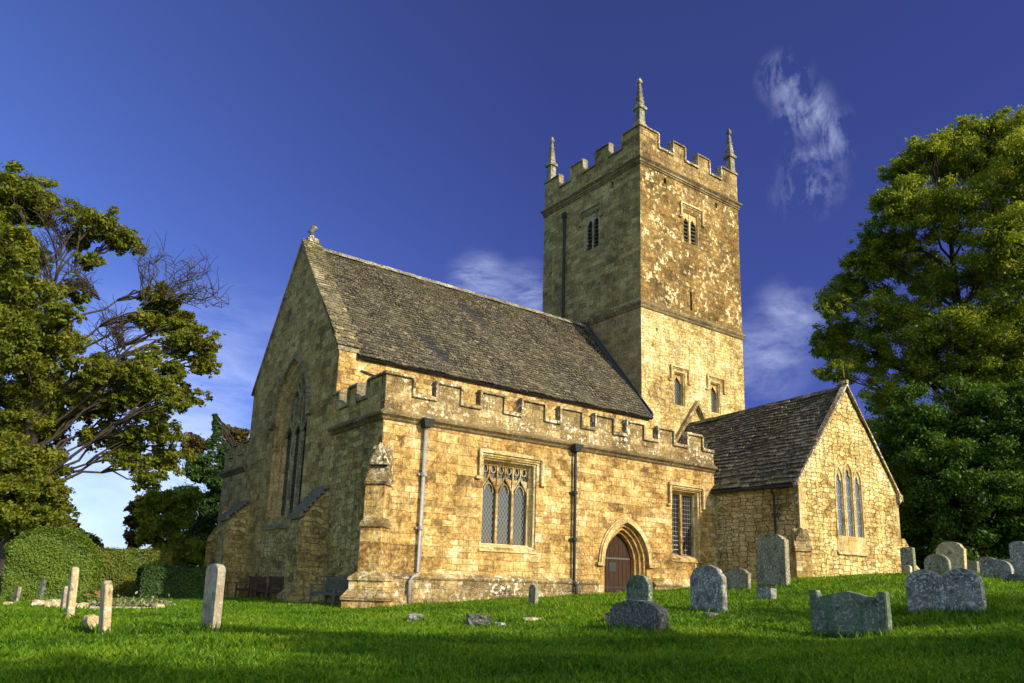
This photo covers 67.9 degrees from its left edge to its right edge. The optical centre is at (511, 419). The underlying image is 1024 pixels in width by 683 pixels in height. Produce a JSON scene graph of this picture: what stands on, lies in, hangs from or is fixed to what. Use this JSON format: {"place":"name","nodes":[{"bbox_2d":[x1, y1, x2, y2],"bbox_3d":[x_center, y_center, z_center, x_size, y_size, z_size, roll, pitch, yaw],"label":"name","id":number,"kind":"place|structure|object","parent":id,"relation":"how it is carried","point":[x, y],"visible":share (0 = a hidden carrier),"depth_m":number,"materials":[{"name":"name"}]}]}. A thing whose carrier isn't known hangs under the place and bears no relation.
{"place":"outdoors","nodes":[
{"label":"outdoors","id":0,"kind":"place"},
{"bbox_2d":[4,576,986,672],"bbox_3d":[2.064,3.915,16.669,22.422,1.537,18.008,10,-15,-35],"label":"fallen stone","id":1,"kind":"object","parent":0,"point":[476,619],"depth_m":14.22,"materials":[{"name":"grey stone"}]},
{"bbox_2d":[0,0,1023,549],"label":"sky","id":2,"kind":"structure","parent":0,"point":[414,136],"materials":[{"name":"blue"}]},
{"bbox_2d":[0,571,1023,682],"bbox_3d":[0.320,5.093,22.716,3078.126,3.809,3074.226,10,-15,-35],"label":"ground","id":3,"kind":"structure","parent":0,"point":[804,630],"depth_m":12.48,"materials":[{"name":"green plant"}]},
{"bbox_2d":[12,587,21,601],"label":"headstone","id":4,"kind":"object","parent":3,"relation":"on","point":[16,594],"visible":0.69,"depth_m":24.30,"materials":[{"name":"beige stone"}]},
{"bbox_2d":[30,599,44,606],"bbox_3d":[-12.735,4.972,20.393,0.373,0.280,0.367,10,-15,-35],"label":"kerb boulder","id":5,"kind":"object","parent":3,"relation":"on","point":[37,601],"visible":0.49,"depth_m":20.28,"materials":[{"name":"stone"}]},
{"bbox_2d":[34,574,46,599],"bbox_3d":[-15.745,5.727,25.213,0.503,1.296,0.120,-3,-17,19],"label":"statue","id":6,"kind":"object","parent":3,"relation":"on","point":[41,588],"visible":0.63,"depth_m":25.15,"materials":[{"name":"grey stone"}]},
{"bbox_2d":[0,524,104,600],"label":"domed hedge","id":7,"kind":"object","parent":3,"relation":"on","point":[53,554],"visible":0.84,"depth_m":25.36,"materials":[{"name":"green plant"}]},
{"bbox_2d":[44,599,60,606],"bbox_3d":[-12.213,4.946,20.271,0.406,0.323,0.412,2,-12,-3],"label":"kerb boulder","id":8,"kind":"object","parent":3,"relation":"on","point":[53,602],"visible":0.44,"depth_m":20.12,"materials":[{"name":"stone"}]},
{"bbox_2d":[60,586,67,609],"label":"headstone","id":9,"kind":"object","parent":3,"relation":"on","point":[64,596],"visible":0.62,"depth_m":18.51,"materials":[{"name":"stone"}]},
{"bbox_2d":[64,567,78,619],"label":"headstone","id":10,"kind":"object","parent":3,"relation":"on","point":[72,590],"visible":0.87,"depth_m":13.23,"materials":[{"name":"stone"}]},
{"bbox_2d":[76,602,88,608],"bbox_3d":[-11.374,4.962,20.142,0.303,0.233,0.294,8,-14,-27],"label":"kerb boulder","id":11,"kind":"object","parent":3,"relation":"on","point":[82,604],"visible":0.59,"depth_m":20.05,"materials":[{"name":"stone"}]},
{"bbox_2d":[77,585,99,602],"bbox_3d":[-13.202,5.544,23.747,0.726,0.760,0.739,-1,-12,14],"label":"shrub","id":12,"kind":"object","parent":3,"relation":"on","point":[94,596],"visible":0.79,"depth_m":23.68,"materials":[{"name":"green plant"}]},
{"bbox_2d":[74,522,103,547],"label":"copper shrub","id":13,"kind":"object","parent":3,"relation":"on","point":[97,540],"visible":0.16,"depth_m":42.33,"materials":[{"name":"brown plant"}]},
{"bbox_2d":[81,614,98,628],"bbox_3d":[-6.373,3.093,11.482,0.203,0.302,0.202,-7,-15,36],"label":"fallen stone","id":14,"kind":"object","parent":3,"relation":"on","point":[90,619],"visible":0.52,"depth_m":11.43,"materials":[{"name":"stone"}]},
{"bbox_2d":[98,580,112,634],"bbox_3d":[-5.844,2.874,10.910,0.100,1.103,0.404,6,-12,-36],"label":"headstone","id":15,"kind":"object","parent":3,"relation":"on","point":[105,607],"visible":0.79,"depth_m":10.81,"materials":[{"name":"stone"}]},
{"bbox_2d":[0,160,233,594],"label":"sycamore tree","id":16,"kind":"object","parent":3,"relation":"on","point":[37,417],"visible":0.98,"depth_m":30.58,"materials":[{"name":"green plant"}]},
{"bbox_2d":[88,606,154,608],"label":"grave kerb","id":17,"kind":"structure","parent":3,"relation":"on","point":[93,607],"depth_m":20.20,"materials":[{"name":"stone"}]},
{"bbox_2d":[78,591,175,606],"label":"bedding plants","id":18,"kind":"object","parent":3,"relation":"on","point":[133,602],"visible":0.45,"depth_m":21.54,"materials":[{"name":"green plant"}]},
{"bbox_2d":[122,490,145,549],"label":"russet tree","id":19,"kind":"object","parent":3,"relation":"on","point":[129,536],"visible":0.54,"depth_m":46.00,"materials":[{"name":"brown plant"}]},
{"bbox_2d":[96,544,176,597],"bbox_3d":[-17.133,6.952,33.784,3.979,2.662,2.188,8,-14,-27],"label":"tall hedge","id":20,"kind":"object","parent":3,"relation":"on","point":[120,568],"visible":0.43,"depth_m":33.05,"materials":[{"name":"green plant"}]},
{"bbox_2d":[152,604,164,608],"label":"kerb boulder","id":21,"kind":"object","parent":3,"relation":"on","point":[157,605],"visible":0.47,"depth_m":21.05,"materials":[{"name":"stone"}]},
{"bbox_2d":[130,486,208,566],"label":"autumn tree","id":22,"kind":"object","parent":3,"relation":"on","point":[167,514],"visible":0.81,"depth_m":43.78,"materials":[{"name":"green plant"}]},
{"bbox_2d":[133,562,206,598],"bbox_3d":[-14.189,7.025,32.340,3.534,1.883,1.872,8,-14,-29],"label":"hedge","id":23,"kind":"object","parent":3,"relation":"on","point":[164,581],"visible":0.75,"depth_m":31.62,"materials":[{"name":"green plant"}]},
{"bbox_2d":[170,413,235,566],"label":"conifer tree","id":24,"kind":"object","parent":3,"relation":"on","point":[201,470],"visible":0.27,"depth_m":49.95,"materials":[{"name":"green plant"}]},
{"bbox_2d":[200,564,225,630],"bbox_3d":[-4.653,2.921,11.794,0.120,1.341,0.621,10,-15,-36],"label":"headstone","id":25,"kind":"object","parent":3,"relation":"on","point":[213,594],"visible":0.78,"depth_m":11.67,"materials":[{"name":"stone"}]},
{"bbox_2d":[179,424,249,465],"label":"round tree","id":26,"kind":"object","parent":3,"relation":"on","point":[195,442],"visible":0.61,"depth_m":61.51,"materials":[{"name":"green plant"}]},
{"bbox_2d":[234,576,265,597],"bbox_3d":[-11.040,7.075,31.956,0.680,0.970,1.990,10,-15,-35],"label":"garden bench","id":27,"kind":"object","parent":3,"relation":"on","point":[252,579],"visible":0.77,"depth_m":31.96,"materials":[{"name":"brown wood"}]},
{"bbox_2d":[253,576,283,599],"bbox_3d":[-9.583,6.668,30.029,0.680,0.970,1.990,10,-15,-35],"label":"garden bench","id":28,"kind":"object","parent":3,"relation":"on","point":[276,582],"visible":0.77,"depth_m":30.18,"materials":[{"name":"brown wood"}]},
{"bbox_2d":[308,576,348,604],"bbox_3d":[-6.167,5.773,25.618,0.680,0.970,1.990,10,-15,-35],"label":"garden bench","id":29,"kind":"object","parent":3,"relation":"on","point":[333,587],"visible":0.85,"depth_m":25.77,"materials":[{"name":"grey wood"}]},
{"bbox_2d":[407,613,422,621],"bbox_3d":[-2.143,4.424,16.814,0.312,0.222,0.513,5,-9,5],"label":"fallen stone","id":30,"kind":"object","parent":3,"relation":"on","point":[410,617],"visible":0.48,"depth_m":16.61,"materials":[{"name":"grey stone"}]},
{"bbox_2d":[522,617,540,621],"bbox_3d":[0.412,4.116,15.626,0.322,0.104,0.444,-7,-15,36],"label":"fallen stone","id":31,"kind":"object","parent":3,"relation":"on","point":[527,618],"visible":0.63,"depth_m":15.49,"materials":[{"name":"stone"}]},
{"bbox_2d":[528,585,538,603],"bbox_3d":[0.572,4.880,20.408,0.120,0.878,0.285,10,-13,-35],"label":"footstone","id":32,"kind":"object","parent":3,"relation":"on","point":[533,593],"visible":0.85,"depth_m":20.37,"materials":[{"name":"beige stone"}]},
{"bbox_2d":[55,571,1020,638],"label":"long grass","id":33,"kind":"structure","parent":3,"relation":"on","point":[224,626],"depth_m":12.57,"materials":[{"name":"green plant"}]},
{"bbox_2d":[203,78,919,608],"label":"church","id":34,"kind":"structure","parent":3,"relation":"on","point":[593,426],"depth_m":33.40,"materials":[{"name":"stone"}]},
{"bbox_2d":[261,354,312,530],"bbox_3d":[-9.284,0.888,32.409,0.800,7.530,4.840,10,-15,-35],"label":"window","id":35,"kind":"structure","parent":34,"relation":"in","point":[293,409],"depth_m":33.17,"materials":[{"name":"beige glass"}]},
{"bbox_2d":[475,448,545,553],"bbox_3d":[-0.158,3.061,28.012,3.200,3.640,0.560,10,-15,-35],"label":"window","id":36,"kind":"structure","parent":34,"relation":"in","point":[509,487],"depth_m":28.27,"materials":[{"name":"stone"}]},
{"bbox_2d":[578,200,602,251],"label":"window","id":37,"kind":"structure","parent":34,"relation":"in","point":[591,220],"depth_m":45.82,"materials":[{"name":"stone"}]},
{"bbox_2d":[604,534,630,592],"bbox_3d":[4.265,6.120,31.264,1.720,2.920,0.115,10,-15,-35],"label":"door","id":38,"kind":"structure","parent":34,"relation":"in","point":[617,567],"depth_m":31.29,"materials":[{"name":"brown wood"}]},
{"bbox_2d":[596,516,655,591],"bbox_3d":[4.464,5.802,31.067,3.240,3.670,0.760,10,-15,-35],"label":"doorway","id":39,"kind":"structure","parent":34,"relation":"in","point":[632,540],"depth_m":31.52,"materials":[{"name":"beige stone"}]},
{"bbox_2d":[669,364,691,406],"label":"window","id":40,"kind":"structure","parent":34,"relation":"in","point":[678,377],"depth_m":42.22,"materials":[{"name":"stone"}]},
{"bbox_2d":[667,481,706,562],"bbox_3d":[7.579,4.569,33.545,2.540,3.420,0.560,10,-15,-35],"label":"window","id":41,"kind":"structure","parent":34,"relation":"in","point":[686,525],"depth_m":33.86,"materials":[{"name":"stone"}]},
{"bbox_2d":[679,200,704,246],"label":"window","id":42,"kind":"structure","parent":34,"relation":"in","point":[691,220],"depth_m":45.06,"materials":[{"name":"stone"}]},
{"bbox_2d":[705,374,726,413],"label":"window","id":43,"kind":"structure","parent":34,"relation":"in","point":[715,387],"depth_m":44.00,"materials":[{"name":"stone"}]},
{"bbox_2d":[834,464,846,536],"bbox_3d":[14.263,3.498,33.173,0.740,3.170,0.150,10,-15,-35],"label":"lancet window","id":44,"kind":"structure","parent":34,"relation":"in","point":[841,522],"depth_m":33.20,"materials":[{"name":"stone"}]},
{"bbox_2d":[843,460,856,537],"bbox_3d":[14.886,3.480,33.646,0.740,3.440,0.150,10,-15,-35],"label":"lancet window","id":45,"kind":"structure","parent":34,"relation":"in","point":[847,470],"depth_m":33.67,"materials":[{"name":"stone"}]},
{"bbox_2d":[853,467,865,538],"bbox_3d":[15.469,3.720,34.038,0.740,3.170,0.150,10,-15,-35],"label":"lancet window","id":46,"kind":"structure","parent":34,"relation":"in","point":[857,481],"depth_m":34.08,"materials":[{"name":"stone"}]},
{"bbox_2d":[604,612,609,622],"bbox_3d":[1.900,3.848,14.145,0.349,0.520,0.300,1,-16,32],"label":"footstone","id":47,"kind":"object","parent":3,"relation":"on","point":[607,616],"visible":0.11,"depth_m":14.11,"materials":[{"name":"grey stone"}]},
{"bbox_2d":[610,600,668,633],"bbox_3d":[2.144,3.491,12.875,0.220,0.837,1.240,8,-13,-33],"label":"headstone","id":48,"kind":"object","parent":3,"relation":"on","point":[637,613],"visible":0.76,"depth_m":12.74,"materials":[{"name":"grey stone"}]},
{"bbox_2d":[626,575,652,601],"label":"headstone","id":49,"kind":"object","parent":3,"relation":"on","point":[639,587],"visible":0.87,"depth_m":17.24,"materials":[{"name":"grey stone"}]},
{"bbox_2d":[690,565,727,614],"bbox_3d":[4.023,3.632,15.575,0.150,1.272,0.844,9,-14,-35],"label":"headstone","id":50,"kind":"object","parent":3,"relation":"on","point":[708,586],"visible":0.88,"depth_m":15.51,"materials":[{"name":"grey stone"}]},
{"bbox_2d":[704,612,717,616],"bbox_3d":[3.853,3.805,14.734,0.221,0.130,0.336,-7,-15,36],"label":"fallen stone","id":51,"kind":"object","parent":3,"relation":"on","point":[711,614],"visible":0.59,"depth_m":14.64,"materials":[{"name":"grey stone"}]},
{"bbox_2d":[727,568,750,589],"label":"headstone","id":52,"kind":"object","parent":3,"relation":"on","point":[738,577],"visible":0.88,"depth_m":21.53,"materials":[{"name":"beige stone"}]},
{"bbox_2d":[757,587,776,600],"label":"headstone","id":53,"kind":"object","parent":3,"relation":"on","point":[763,592],"visible":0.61,"depth_m":17.52,"materials":[{"name":"grey stone"}]},
{"bbox_2d":[755,534,789,586],"bbox_3d":[7.335,4.148,21.402,0.218,1.818,0.960,10,-15,-35],"label":"headstone","id":54,"kind":"object","parent":3,"relation":"on","point":[772,561],"visible":0.91,"depth_m":21.33,"materials":[{"name":"beige stone"}]},
{"bbox_2d":[809,590,891,638],"bbox_3d":[5.560,3.365,12.493,0.160,1.072,1.300,9,-14,-38],"label":"headstone","id":55,"kind":"object","parent":3,"relation":"on","point":[852,613],"visible":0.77,"depth_m":12.44,"materials":[{"name":"grey stone"}]},
{"bbox_2d":[900,547,915,572],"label":"headstone","id":56,"kind":"object","parent":3,"relation":"on","point":[907,555],"visible":0.69,"depth_m":27.08,"materials":[{"name":"beige stone"}]},
{"bbox_2d":[904,565,911,572],"bbox_3d":[13.198,5.196,25.312,0.150,0.679,0.205,14,-17,-34],"label":"footstone","id":57,"kind":"object","parent":3,"relation":"on","point":[907,568],"visible":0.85,"depth_m":25.30,"materials":[{"name":"stone"}]},
{"bbox_2d":[807,104,1023,552],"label":"beech tree","id":58,"kind":"object","parent":3,"relation":"on","point":[946,158],"visible":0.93,"depth_m":53.69,"materials":[{"name":"green plant"}]},
{"bbox_2d":[864,400,1002,550],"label":"background tree","id":59,"kind":"object","parent":3,"relation":"on","point":[872,429],"depth_m":65.80,"materials":[{"name":"green plant"}]},
{"bbox_2d":[924,554,950,574],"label":"headstone","id":60,"kind":"object","parent":3,"relation":"on","point":[939,563],"visible":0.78,"depth_m":23.18,"materials":[{"name":"beige stone"}]},
{"bbox_2d":[905,568,986,613],"bbox_3d":[7.510,3.135,13.187,0.190,1.058,1.224,15,-20,-37],"label":"headstone","id":61,"kind":"object","parent":3,"relation":"on","point":[928,589],"visible":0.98,"depth_m":13.13,"materials":[{"name":"grey stone"}]},
{"bbox_2d":[871,369,1023,569],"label":"yew tree","id":62,"kind":"object","parent":3,"relation":"on","point":[974,525],"visible":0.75,"depth_m":42.06,"materials":[{"name":"green plant"}]},
{"bbox_2d":[936,542,966,568],"bbox_3d":[14.823,4.882,25.643,0.200,1.499,0.906,14,-16,-34],"label":"headstone","id":63,"kind":"object","parent":3,"relation":"on","point":[955,553],"visible":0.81,"depth_m":25.53,"materials":[{"name":"stone"}]},
{"bbox_2d":[967,561,979,572],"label":"headstone","id":64,"kind":"object","parent":3,"relation":"on","point":[973,566],"visible":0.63,"depth_m":28.60,"materials":[{"name":"beige stone"}]},
{"bbox_2d":[977,557,993,570],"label":"headstone","id":65,"kind":"object","parent":3,"relation":"on","point":[982,561],"visible":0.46,"depth_m":29.62,"materials":[{"name":"beige stone"}]},
{"bbox_2d":[982,559,1013,578],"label":"headstone","id":66,"kind":"object","parent":3,"relation":"on","point":[997,567],"visible":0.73,"depth_m":23.24,"materials":[{"name":"grey stone"}]},
{"bbox_2d":[1005,574,1023,581],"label":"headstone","id":67,"kind":"object","parent":3,"relation":"on","point":[1018,577],"visible":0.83,"depth_m":20.50,"materials":[{"name":"grey stone"}]},
{"bbox_2d":[1009,541,1023,573],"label":"headstone","id":68,"kind":"object","parent":3,"relation":"on","point":[1016,549],"visible":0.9,"depth_m":25.51,"materials":[{"name":"grey stone"}]}
]}

